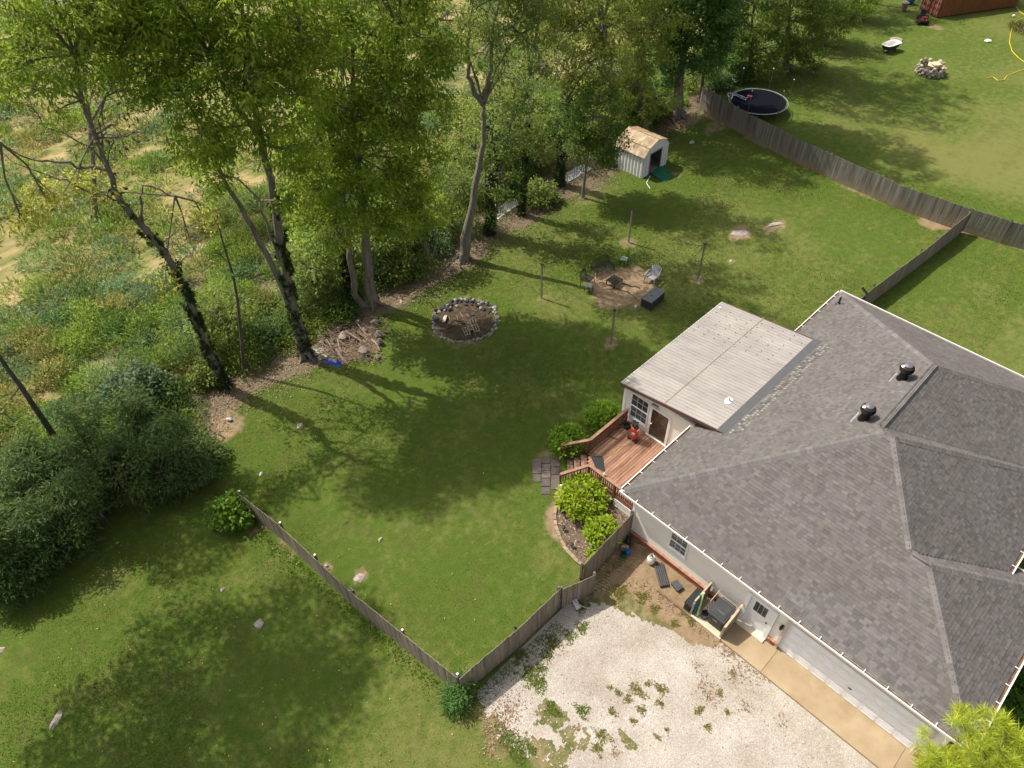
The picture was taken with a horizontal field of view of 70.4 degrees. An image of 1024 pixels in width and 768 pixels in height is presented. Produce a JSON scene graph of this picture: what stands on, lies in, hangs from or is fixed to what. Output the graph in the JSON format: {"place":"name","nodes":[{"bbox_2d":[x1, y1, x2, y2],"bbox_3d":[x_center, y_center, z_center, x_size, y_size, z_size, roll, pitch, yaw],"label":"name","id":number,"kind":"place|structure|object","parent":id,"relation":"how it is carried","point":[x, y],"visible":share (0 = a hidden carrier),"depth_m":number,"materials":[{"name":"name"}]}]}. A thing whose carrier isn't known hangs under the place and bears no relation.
{"place":"outdoors","nodes":[
{"label":"outdoors","id":0,"kind":"place"},
{"bbox_2d":[0,0,1023,767],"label":"ground","id":1,"kind":"structure","parent":0,"point":[866,100],"depth_m":39.02,"materials":[{"name":"green plant"}]},
{"bbox_2d":[0,75,29,113],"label":"tree foliage","id":2,"kind":"object","parent":1,"relation":"on","point":[14,97],"visible":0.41,"depth_m":64.49,"materials":[{"name":"green plant"}]},
{"bbox_2d":[0,165,57,444],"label":"tree","id":3,"kind":"object","parent":1,"relation":"on","point":[36,410],"visible":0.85,"depth_m":34.94,"materials":[{"name":"green plant"}]},
{"bbox_2d":[49,710,62,729],"bbox_3d":[-17.680,13.043,28.183,0.281,0.165,0.782,8,47,10],"label":"field stone","id":4,"kind":"object","parent":1,"relation":"on","point":[56,719],"visible":1,"depth_m":28.14,"materials":[{"name":"grey stone"}]},
{"bbox_2d":[21,0,142,221],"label":"tree","id":5,"kind":"object","parent":1,"relation":"on","point":[94,180],"visible":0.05,"depth_m":47.34,"materials":[{"name":"green plant"}]},
{"bbox_2d":[0,382,231,618],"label":"privet shrub","id":6,"kind":"object","parent":1,"relation":"on","point":[34,482],"visible":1,"depth_m":33.40,"materials":[{"name":"green plant"}]},
{"bbox_2d":[0,0,233,394],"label":"tree","id":7,"kind":"object","parent":1,"relation":"on","point":[194,315],"visible":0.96,"depth_m":27.98,"materials":[{"name":"green plant"}]},
{"bbox_2d":[83,359,186,423],"bbox_3d":[-20.222,0.360,38.757,5.100,2.865,3.179,-29,52,-24],"label":"shrub","id":8,"kind":"object","parent":1,"relation":"on","point":[148,376],"visible":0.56,"depth_m":38.44,"materials":[{"name":"green plant"}]},
{"bbox_2d":[182,357,231,391],"bbox_3d":[-17.109,-0.589,40.344,2.577,1.893,2.500,-36,55,-28],"label":"bush","id":9,"kind":"object","parent":1,"relation":"on","point":[204,372],"visible":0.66,"depth_m":39.99,"materials":[{"name":"green plant"}]},
{"bbox_2d":[53,0,364,364],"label":"tree","id":10,"kind":"object","parent":1,"relation":"on","point":[251,88],"visible":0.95,"depth_m":29.64,"materials":[{"name":"green plant"}]},
{"bbox_2d":[180,278,257,353],"bbox_3d":[-16.517,-3.503,41.020,4.313,4.620,3.797,-36,55,-28],"label":"sapling","id":11,"kind":"object","parent":1,"relation":"on","point":[229,323],"visible":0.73,"depth_m":40.59,"materials":[{"name":"green plant"}]},
{"bbox_2d":[193,202,245,375],"bbox_3d":[-14.474,-4.427,37.532,1.838,10.897,2.081,-36,55,-28],"label":"tree","id":12,"kind":"object","parent":1,"relation":"on","point":[238,314],"visible":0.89,"depth_m":36.61,"materials":[{"name":"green plant"}]},
{"bbox_2d":[200,488,260,531],"bbox_3d":[-13.201,5.912,33.886,2.561,1.921,2.551,-36,55,-28],"label":"shrub","id":13,"kind":"object","parent":1,"relation":"on","point":[227,513],"visible":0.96,"depth_m":33.57,"materials":[{"name":"green plant"}]},
{"bbox_2d":[237,315,290,352],"bbox_3d":[-14.499,-2.929,42.549,2.822,1.830,2.600,-36,55,-28],"label":"bush","id":14,"kind":"object","parent":1,"relation":"on","point":[269,330],"visible":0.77,"depth_m":42.30,"materials":[{"name":"green plant"}]},
{"bbox_2d":[247,294,287,326],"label":"bush","id":15,"kind":"object","parent":1,"relation":"on","point":[267,307],"visible":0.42,"depth_m":43.86,"materials":[{"name":"green plant"}]},
{"bbox_2d":[270,237,348,308],"bbox_3d":[-11.874,-6.499,43.504,5.072,5.021,3.992,-36,55,-28],"label":"sapling","id":16,"kind":"object","parent":1,"relation":"on","point":[323,268],"visible":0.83,"depth_m":42.86,"materials":[{"name":"green plant"}]},
{"bbox_2d":[283,190,352,264],"bbox_3d":[-11.895,-9.592,45.889,5.217,5.877,4.552,-36,55,-28],"label":"sapling","id":17,"kind":"object","parent":1,"relation":"on","point":[296,229],"visible":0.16,"depth_m":45.18,"materials":[{"name":"green plant"}]},
{"bbox_2d":[0,0,660,373],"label":"field weeds","id":18,"kind":"object","parent":1,"relation":"on","point":[60,279],"visible":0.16,"depth_m":53.47,"materials":[{"name":"green plant"}]},
{"bbox_2d":[299,131,370,302],"bbox_3d":[-9.954,-9.030,41.599,5.082,11.625,3.043,6,46,7],"label":"tree","id":19,"kind":"object","parent":1,"relation":"on","point":[343,267],"visible":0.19,"depth_m":42.75,"materials":[{"name":"green plant"}]},
{"bbox_2d":[319,295,362,324],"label":"bush","id":20,"kind":"object","parent":1,"relation":"on","point":[351,309],"visible":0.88,"depth_m":44.01,"materials":[{"name":"green plant"}]},
{"bbox_2d":[237,490,459,687],"bbox_3d":[-7.399,8.517,31.095,13.825,1.751,0.322,30,54,27],"label":"fence","id":21,"kind":"object","parent":1,"relation":"on","point":[412,648],"visible":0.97,"depth_m":30.43,"materials":[{"name":"grey wood"}]},
{"bbox_2d":[313,317,388,366],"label":"twigs","id":22,"kind":"object","parent":1,"relation":"on","point":[355,340],"visible":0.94,"depth_m":42.57,"materials":[{"name":"wood"}]},
{"bbox_2d":[6,265,707,765],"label":"fallen leaves","id":23,"kind":"object","parent":1,"relation":"on","point":[236,617],"visible":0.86,"depth_m":30.03,"materials":[{"name":"plant"}]},
{"bbox_2d":[0,40,714,537],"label":"undergrowth","id":24,"kind":"object","parent":1,"relation":"on","point":[172,334],"visible":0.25,"depth_m":43.41,"materials":[{"name":"green plant"}]},
{"bbox_2d":[260,0,475,311],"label":"tree","id":25,"kind":"object","parent":1,"relation":"on","point":[343,113],"visible":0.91,"depth_m":35.46,"materials":[{"name":"green plant"}]},
{"bbox_2d":[349,202,425,268],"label":"sapling","id":26,"kind":"object","parent":1,"relation":"on","point":[381,246],"visible":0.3,"depth_m":45.20,"materials":[{"name":"green plant"}]},
{"bbox_2d":[373,245,424,286],"bbox_3d":[-7.451,-7.580,46.532,3.512,2.214,3.542,-36,55,-28],"label":"bush","id":27,"kind":"object","parent":1,"relation":"on","point":[397,274],"visible":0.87,"depth_m":46.19,"materials":[{"name":"green plant"}]},
{"bbox_2d":[391,185,455,265],"bbox_3d":[-5.436,-9.909,45.930,3.981,6.076,3.137,-8,46,-6],"label":"tree","id":28,"kind":"object","parent":1,"relation":"on","point":[425,241],"visible":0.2,"depth_m":45.02,"materials":[{"name":"green plant"}]},
{"bbox_2d":[416,222,457,252],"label":"bush","id":29,"kind":"object","parent":1,"relation":"on","point":[452,233],"visible":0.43,"depth_m":49.02,"materials":[{"name":"green plant"}]},
{"bbox_2d":[156,88,727,474],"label":"leaf litter","id":30,"kind":"object","parent":1,"relation":"on","point":[428,284],"visible":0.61,"depth_m":45.77,"materials":[{"name":"brown plant"}]},
{"bbox_2d":[424,140,470,168],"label":"tree foliage","id":31,"kind":"object","parent":1,"relation":"on","point":[445,155],"visible":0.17,"depth_m":54.67,"materials":[{"name":"green plant"}]},
{"bbox_2d":[426,157,483,229],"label":"sapling","id":32,"kind":"object","parent":1,"relation":"on","point":[446,188],"visible":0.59,"depth_m":48.15,"materials":[{"name":"green plant"}]},
{"bbox_2d":[434,666,479,723],"bbox_3d":[-2.105,11.904,27.978,2.174,1.570,1.698,-36,55,-28],"label":"bush","id":33,"kind":"object","parent":1,"relation":"on","point":[450,697],"visible":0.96,"depth_m":27.82,"materials":[{"name":"green plant"}]},
{"bbox_2d":[430,297,499,342],"bbox_3d":[-2.829,-4.120,43.846,4.288,0.842,4.342,-36,55,-28],"label":"fire ring","id":34,"kind":"object","parent":1,"relation":"on","point":[450,320],"visible":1,"depth_m":44.05,"materials":[{"name":"grey stone"}]},
{"bbox_2d":[443,93,487,132],"bbox_3d":[-3.879,-22.650,60.355,4.080,2.852,4.097,-36,55,-28],"label":"tree foliage","id":35,"kind":"object","parent":1,"relation":"on","point":[473,109],"visible":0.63,"depth_m":60.04,"materials":[{"name":"green plant"}]},
{"bbox_2d":[444,116,513,188],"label":"sapling","id":36,"kind":"object","parent":1,"relation":"on","point":[470,136],"visible":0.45,"depth_m":50.81,"materials":[{"name":"green plant"}]},
{"bbox_2d":[425,0,570,266],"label":"tree","id":37,"kind":"object","parent":1,"relation":"on","point":[525,16],"visible":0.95,"depth_m":37.76,"materials":[{"name":"green plant"}]},
{"bbox_2d":[456,586,560,691],"bbox_3d":[-0.001,10.305,29.199,5.490,1.715,0.257,-34,54,-27],"label":"fence","id":38,"kind":"object","parent":1,"relation":"on","point":[510,644],"visible":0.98,"depth_m":29.08,"materials":[{"name":"grey wood"}]},
{"bbox_2d":[500,175,527,198],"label":"bush","id":39,"kind":"object","parent":1,"relation":"on","point":[514,184],"visible":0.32,"depth_m":53.10,"materials":[{"name":"green plant"}]},
{"bbox_2d":[462,0,572,236],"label":"tree","id":40,"kind":"object","parent":1,"relation":"on","point":[491,183],"visible":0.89,"depth_m":44.64,"materials":[{"name":"green plant"}]},
{"bbox_2d":[488,95,549,163],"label":"sapling","id":41,"kind":"object","parent":1,"relation":"on","point":[498,126],"visible":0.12,"depth_m":53.06,"materials":[{"name":"green plant"}]},
{"bbox_2d":[501,94,554,216],"bbox_3d":[1.147,-14.778,48.789,3.396,8.711,3.778,-36,55,-28],"label":"tree","id":42,"kind":"object","parent":1,"relation":"on","point":[522,188],"visible":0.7,"depth_m":47.87,"materials":[{"name":"green plant"}]},
{"bbox_2d":[519,174,563,210],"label":"bush","id":43,"kind":"object","parent":1,"relation":"on","point":[547,194],"visible":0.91,"depth_m":52.08,"materials":[{"name":"green plant"}]},
{"bbox_2d":[532,456,559,493],"bbox_3d":[1.694,4.501,35.873,1.374,0.069,2.294,0,46,2],"label":"paver landing","id":44,"kind":"object","parent":1,"relation":"on","point":[547,461],"visible":0.96,"depth_m":35.95,"materials":[{"name":"grey concrete"}]},
{"bbox_2d":[532,94,584,160],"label":"sapling","id":45,"kind":"object","parent":1,"relation":"on","point":[553,118],"visible":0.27,"depth_m":54.19,"materials":[{"name":"green plant"}]},
{"bbox_2d":[553,489,580,565],"bbox_3d":[2.454,6.676,33.708,0.932,0.130,4.539,-10,47,-8],"label":"edging","id":46,"kind":"object","parent":1,"relation":"on","point":[570,554],"visible":0.75,"depth_m":33.20,"materials":[{"name":"beige stone"}]},
{"bbox_2d":[547,422,590,459],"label":"hydrangea shrub","id":47,"kind":"object","parent":1,"relation":"on","point":[558,436],"visible":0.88,"depth_m":36.30,"materials":[{"name":"green plant"}]},
{"bbox_2d":[560,571,595,607],"bbox_3d":[2.778,8.706,30.696,1.671,1.670,0.185,-20,49,-17],"label":"fence","id":48,"kind":"object","parent":1,"relation":"on","point":[581,589],"visible":0.99,"depth_m":30.57,"materials":[{"name":"grey wood"}]},
{"bbox_2d":[565,165,591,181],"bbox_3d":[4.885,-16.201,55.697,2.681,0.034,0.968,-36,55,-28],"label":"lattice panel","id":49,"kind":"object","parent":1,"relation":"on","point":[570,175],"visible":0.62,"depth_m":55.59,"materials":[{"name":"white wood"}]},
{"bbox_2d":[525,0,646,187],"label":"tree","id":50,"kind":"object","parent":1,"relation":"on","point":[596,36],"visible":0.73,"depth_m":46.53,"materials":[{"name":"green plant"}]},
{"bbox_2d":[233,111,944,706],"bbox_3d":[6.881,-4.518,44.349,50.233,0.198,23.590,-36,55,-28],"label":"fence","id":51,"kind":"object","parent":1,"relation":"on","point":[389,643],"visible":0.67,"depth_m":30.29,"materials":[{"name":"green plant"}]},
{"bbox_2d":[556,485,628,563],"bbox_3d":[3.278,6.427,33.981,3.480,0.040,4.000,-36,55,-28],"label":"mulch bed","id":52,"kind":"object","parent":1,"relation":"on","point":[573,535],"visible":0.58,"depth_m":33.70,"materials":[{"name":"wood"}]},
{"bbox_2d":[553,471,612,523],"bbox_3d":[3.316,5.240,34.235,2.767,1.525,2.813,-36,55,-28],"label":"hydrangea shrub","id":53,"kind":"object","parent":52,"relation":"on","point":[568,497],"visible":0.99,"depth_m":33.87,"materials":[{"name":"green plant"}]},
{"bbox_2d":[581,513,622,550],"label":"hydrangea shrub","id":54,"kind":"object","parent":52,"relation":"on","point":[610,529],"visible":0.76,"depth_m":32.84,"materials":[{"name":"green plant"}]},
{"bbox_2d":[554,74,634,198],"bbox_3d":[5.686,-16.564,49.993,5.350,8.977,5.580,-36,55,-28],"label":"tree","id":55,"kind":"object","parent":1,"relation":"on","point":[584,135],"visible":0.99,"depth_m":48.74,"materials":[{"name":"green plant"}]},
{"bbox_2d":[590,255,614,278],"bbox_3d":[5.830,-7.646,46.787,1.525,1.010,0.744,-29,52,-24],"label":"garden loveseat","id":56,"kind":"object","parent":1,"relation":"on","point":[601,268],"visible":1,"depth_m":46.79,"materials":[{"name":"metal"}]},
{"bbox_2d":[583,399,624,433],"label":"hydrangea shrub","id":57,"kind":"object","parent":1,"relation":"on","point":[612,408],"visible":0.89,"depth_m":37.41,"materials":[{"name":"green plant"}]},
{"bbox_2d":[579,509,633,579],"bbox_3d":[4.175,7.197,31.917,0.185,1.950,3.546,34,56,29],"label":"fence","id":58,"kind":"object","parent":1,"relation":"on","point":[605,551],"visible":0.95,"depth_m":31.77,"materials":[{"name":"grey wood"}]},
{"bbox_2d":[559,408,664,515],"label":"deck","id":59,"kind":"structure","parent":1,"relation":"on","point":[623,465],"depth_m":35.84,"materials":[{"name":"brown wood"}]},
{"bbox_2d":[591,456,604,471],"bbox_3d":[4.198,3.919,35.562,0.616,0.020,0.972,-1,46,0],"label":"door mat","id":60,"kind":"object","parent":59,"relation":"on","point":[598,461],"depth_m":35.62,"materials":[{"name":"grey fabric"}]},
{"bbox_2d":[606,274,622,288],"bbox_3d":[6.492,-6.482,46.088,0.840,0.370,0.760,-36,55,-28],"label":"coffee table","id":61,"kind":"object","parent":1,"relation":"on","point":[614,279],"visible":1,"depth_m":45.95,"materials":[{"name":"metal"}]},
{"bbox_2d":[596,50,656,113],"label":"sapling","id":62,"kind":"object","parent":1,"relation":"on","point":[636,88],"visible":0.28,"depth_m":57.85,"materials":[{"name":"green plant"}]},
{"bbox_2d":[580,0,694,130],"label":"tree","id":63,"kind":"object","parent":1,"relation":"on","point":[638,55],"visible":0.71,"depth_m":54.97,"materials":[{"name":"green plant"}]},
{"bbox_2d":[614,126,669,177],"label":"garden shed","id":64,"kind":"structure","parent":1,"relation":"on","point":[650,148],"depth_m":54.70,"materials":[{"name":"white metal"}]},
{"bbox_2d":[643,264,661,286],"bbox_3d":[8.943,-6.923,46.041,0.880,0.982,1.055,27,52,24],"label":"adirondack chair","id":65,"kind":"object","parent":1,"relation":"on","point":[652,274],"visible":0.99,"depth_m":46.08,"materials":[{"name":"grey plastic"}]},
{"bbox_2d":[640,286,665,311],"bbox_3d":[8.653,-5.253,44.607,0.796,0.715,1.516,32,55,28],"label":"deck box","id":66,"kind":"object","parent":1,"relation":"on","point":[652,300],"visible":0.98,"depth_m":44.36,"materials":[{"name":"grey plastic"}]},
{"bbox_2d":[634,92,674,122],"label":"bush","id":67,"kind":"object","parent":1,"relation":"on","point":[665,110],"visible":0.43,"depth_m":60.57,"materials":[{"name":"green plant"}]},
{"bbox_2d":[654,562,668,587],"bbox_3d":[6.552,8.380,31.899,0.393,0.125,1.134,-5,46,-4],"label":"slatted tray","id":68,"kind":"object","parent":1,"relation":"on","point":[661,574],"visible":1,"depth_m":31.83,"materials":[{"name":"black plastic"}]},
{"bbox_2d":[650,165,673,182],"bbox_3d":[11.489,-16.003,55.299,1.749,0.120,1.668,-36,55,-28],"label":"tarp","id":69,"kind":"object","parent":1,"relation":"on","point":[662,173],"depth_m":55.24,"materials":[{"name":"green plastic"}]},
{"bbox_2d":[658,590,691,617],"bbox_3d":[6.954,9.389,30.995,1.731,0.090,0.090,35,56,30],"label":"timber edging","id":70,"kind":"object","parent":1,"relation":"on","point":[674,603],"visible":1,"depth_m":30.96,"materials":[{"name":"brown wood"}]},
{"bbox_2d":[683,587,701,611],"bbox_3d":[7.708,9.184,30.860,0.950,0.520,0.340,-36,55,-28],"label":"slatted crate","id":71,"kind":"object","parent":1,"relation":"on","point":[690,599],"visible":0.7,"depth_m":30.66,"materials":[{"name":"black plastic"}]},
{"bbox_2d":[643,0,749,121],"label":"tree","id":72,"kind":"object","parent":1,"relation":"on","point":[714,16],"visible":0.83,"depth_m":56.18,"materials":[{"name":"green plant"}]},
{"bbox_2d":[684,25,740,97],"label":"tree","id":73,"kind":"object","parent":1,"relation":"on","point":[715,76],"visible":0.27,"depth_m":62.03,"materials":[{"name":"green plant"}]},
{"bbox_2d":[690,581,743,639],"bbox_3d":[8.453,9.344,30.086,1.301,1.384,1.585,-36,55,-28],"label":"bin enclosure","id":74,"kind":"object","parent":1,"relation":"on","point":[714,631],"visible":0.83,"depth_m":30.23,"materials":[{"name":"wood"}]},
{"bbox_2d":[707,597,736,630],"bbox_3d":[8.609,9.550,29.998,1.010,1.120,0.800,-36,55,-28],"label":"wheelie bin","id":75,"kind":"object","parent":74,"relation":"in","point":[720,611],"visible":0.95,"depth_m":29.62,"materials":[{"name":"black plastic"}]},
{"bbox_2d":[704,67,738,93],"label":"bush","id":76,"kind":"object","parent":1,"relation":"on","point":[724,84],"visible":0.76,"depth_m":64.58,"materials":[{"name":"green plant"}]},
{"bbox_2d":[725,62,752,86],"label":"bush","id":77,"kind":"object","parent":1,"relation":"on","point":[745,74],"visible":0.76,"depth_m":65.54,"materials":[{"name":"green plant"}]},
{"bbox_2d":[699,0,800,82],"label":"tree","id":78,"kind":"object","parent":1,"relation":"on","point":[749,50],"visible":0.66,"depth_m":63.60,"materials":[{"name":"green plant"}]},
{"bbox_2d":[728,68,794,120],"bbox_3d":[20.906,-24.373,61.257,5.010,2.790,4.970,-36,55,-28],"label":"trampoline","id":79,"kind":"object","parent":1,"relation":"on","point":[763,102],"visible":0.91,"depth_m":61.55,"materials":[{"name":"black fabric"}]},
{"bbox_2d":[756,0,854,73],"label":"tree","id":80,"kind":"object","parent":1,"relation":"on","point":[799,43],"visible":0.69,"depth_m":64.27,"materials":[{"name":"green plant"}]},
{"bbox_2d":[619,290,1023,759],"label":"house","id":81,"kind":"structure","parent":1,"relation":"on","point":[830,491],"depth_m":28.90,"materials":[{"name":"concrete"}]},
{"bbox_2d":[628,392,649,427],"bbox_3d":[6.359,1.277,36.312,0.110,1.790,1.200,-36,55,-28],"label":"window","id":82,"kind":"structure","parent":81,"relation":"in","point":[639,407],"depth_m":36.32,"materials":[{"name":"white glass"}]},
{"bbox_2d":[645,406,671,446],"bbox_3d":[7.241,2.090,35.873,0.165,2.160,1.260,-36,55,-28],"label":"glass door","id":83,"kind":"structure","parent":81,"relation":"in","point":[659,423],"depth_m":35.84,"materials":[{"name":"glass"}]},
{"bbox_2d":[666,531,688,559],"bbox_3d":[7.070,6.799,30.807,0.110,1.310,0.990,-36,55,-28],"label":"window","id":84,"kind":"structure","parent":81,"relation":"in","point":[676,544],"depth_m":30.90,"materials":[{"name":"white glass"}]},
{"bbox_2d":[735,591,779,642],"bbox_3d":[9.863,9.410,29.301,0.350,2.350,1.350,-36,55,-28],"label":"entry door","id":85,"kind":"structure","parent":81,"relation":"in","point":[759,617],"depth_m":29.43,"materials":[{"name":"white wood"}]},
{"bbox_2d":[773,620,938,754],"bbox_3d":[12.750,11.309,27.359,0.260,2.480,5.800,-36,55,-28],"label":"garage door","id":86,"kind":"structure","parent":81,"relation":"in","point":[891,715],"depth_m":27.29,"materials":[{"name":"metal"}]},
{"bbox_2d":[720,622,922,767],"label":"concrete apron","id":87,"kind":"object","parent":1,"relation":"on","point":[864,735],"visible":0.93,"depth_m":28.05,"materials":[{"name":"beige concrete"}]},
{"bbox_2d":[793,0,871,46],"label":"tree","id":88,"kind":"object","parent":1,"relation":"on","point":[853,16],"visible":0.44,"depth_m":68.80,"materials":[{"name":"green plant"}]},
{"bbox_2d":[699,86,971,227],"bbox_3d":[22.920,-17.554,55.244,1.274,1.974,23.748,-29,52,-24],"label":"fence","id":89,"kind":"object","parent":1,"relation":"on","point":[882,188],"visible":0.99,"depth_m":53.94,"materials":[{"name":"grey wood"}]},
{"bbox_2d":[839,0,883,21],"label":"tree","id":90,"kind":"object","parent":1,"relation":"on","point":[867,2],"visible":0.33,"depth_m":74.25,"materials":[{"name":"green plant"}]},
{"bbox_2d":[882,40,901,53],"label":"wheelbarrow","id":91,"kind":"object","parent":1,"relation":"on","point":[890,45],"visible":1,"depth_m":69.91,"materials":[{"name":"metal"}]},
{"bbox_2d":[860,211,970,302],"bbox_3d":[24.235,-6.984,45.217,16.326,1.701,0.312,-33,53,-26],"label":"fence","id":92,"kind":"object","parent":1,"relation":"on","point":[900,273],"visible":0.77,"depth_m":45.85,"materials":[{"name":"grey wood"}]},
{"bbox_2d":[915,9,929,24],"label":"riding mower","id":93,"kind":"object","parent":1,"relation":"on","point":[922,17],"visible":1,"depth_m":74.64,"materials":[{"name":"red plastic"}]},
{"bbox_2d":[914,57,946,78],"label":"fire pit","id":94,"kind":"object","parent":1,"relation":"on","point":[927,71],"visible":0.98,"depth_m":66.23,"materials":[{"name":"beige stone"}]},
{"bbox_2d":[907,696,1023,767],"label":"pine tree","id":95,"kind":"object","parent":1,"relation":"on","point":[976,757],"visible":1,"depth_m":21.96,"materials":[{"name":"green plant"}]},
{"bbox_2d":[919,0,1018,16],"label":"shipping container","id":96,"kind":"object","parent":1,"relation":"on","point":[939,8],"visible":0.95,"depth_m":76.06,"materials":[{"name":"metal"}]},
{"bbox_2d":[928,0,943,16],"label":"door","id":97,"kind":"structure","parent":96,"relation":"in","point":[936,5],"depth_m":75.65,"materials":[{"name":"wood"}]},
{"bbox_2d":[962,208,1023,249],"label":"fence","id":98,"kind":"object","parent":1,"relation":"on","point":[1011,228],"visible":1,"depth_m":48.08,"materials":[{"name":"grey wood"}]},
{"bbox_2d":[973,664,1023,767],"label":"hedge","id":99,"kind":"object","parent":1,"relation":"on","point":[1017,687],"visible":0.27,"depth_m":26.99,"materials":[{"name":"green plant"}]},
{"bbox_2d":[1009,19,1023,33],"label":"tree","id":100,"kind":"object","parent":1,"relation":"on","point":[1021,29],"visible":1,"depth_m":73.16,"materials":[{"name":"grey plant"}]},
{"bbox_2d":[627,420,639,442],"bbox_3d":[6.114,2.350,36.167,0.448,1.220,0.617,-36,55,-28],"label":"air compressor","id":101,"kind":"object","parent":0,"point":[635,429],"visible":1,"depth_m":35.99,"materials":[{"name":"metal"}]},
{"bbox_2d":[477,601,875,767],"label":"gravel driveway","id":102,"kind":"structure","parent":0,"point":[692,746],"depth_m":28.16,"materials":[{"name":"beige gravel"}]},
{"bbox_2d":[494,585,736,767],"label":"gravel weeds","id":103,"kind":"object","parent":102,"relation":"on","point":[552,710],"visible":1,"depth_m":28.43,"materials":[{"name":"green plant"}]},
{"bbox_2d":[466,567,791,763],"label":"leaf scraps","id":104,"kind":"object","parent":102,"relation":"on","point":[610,737],"visible":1,"depth_m":28.29,"materials":[{"name":"brown plant"}]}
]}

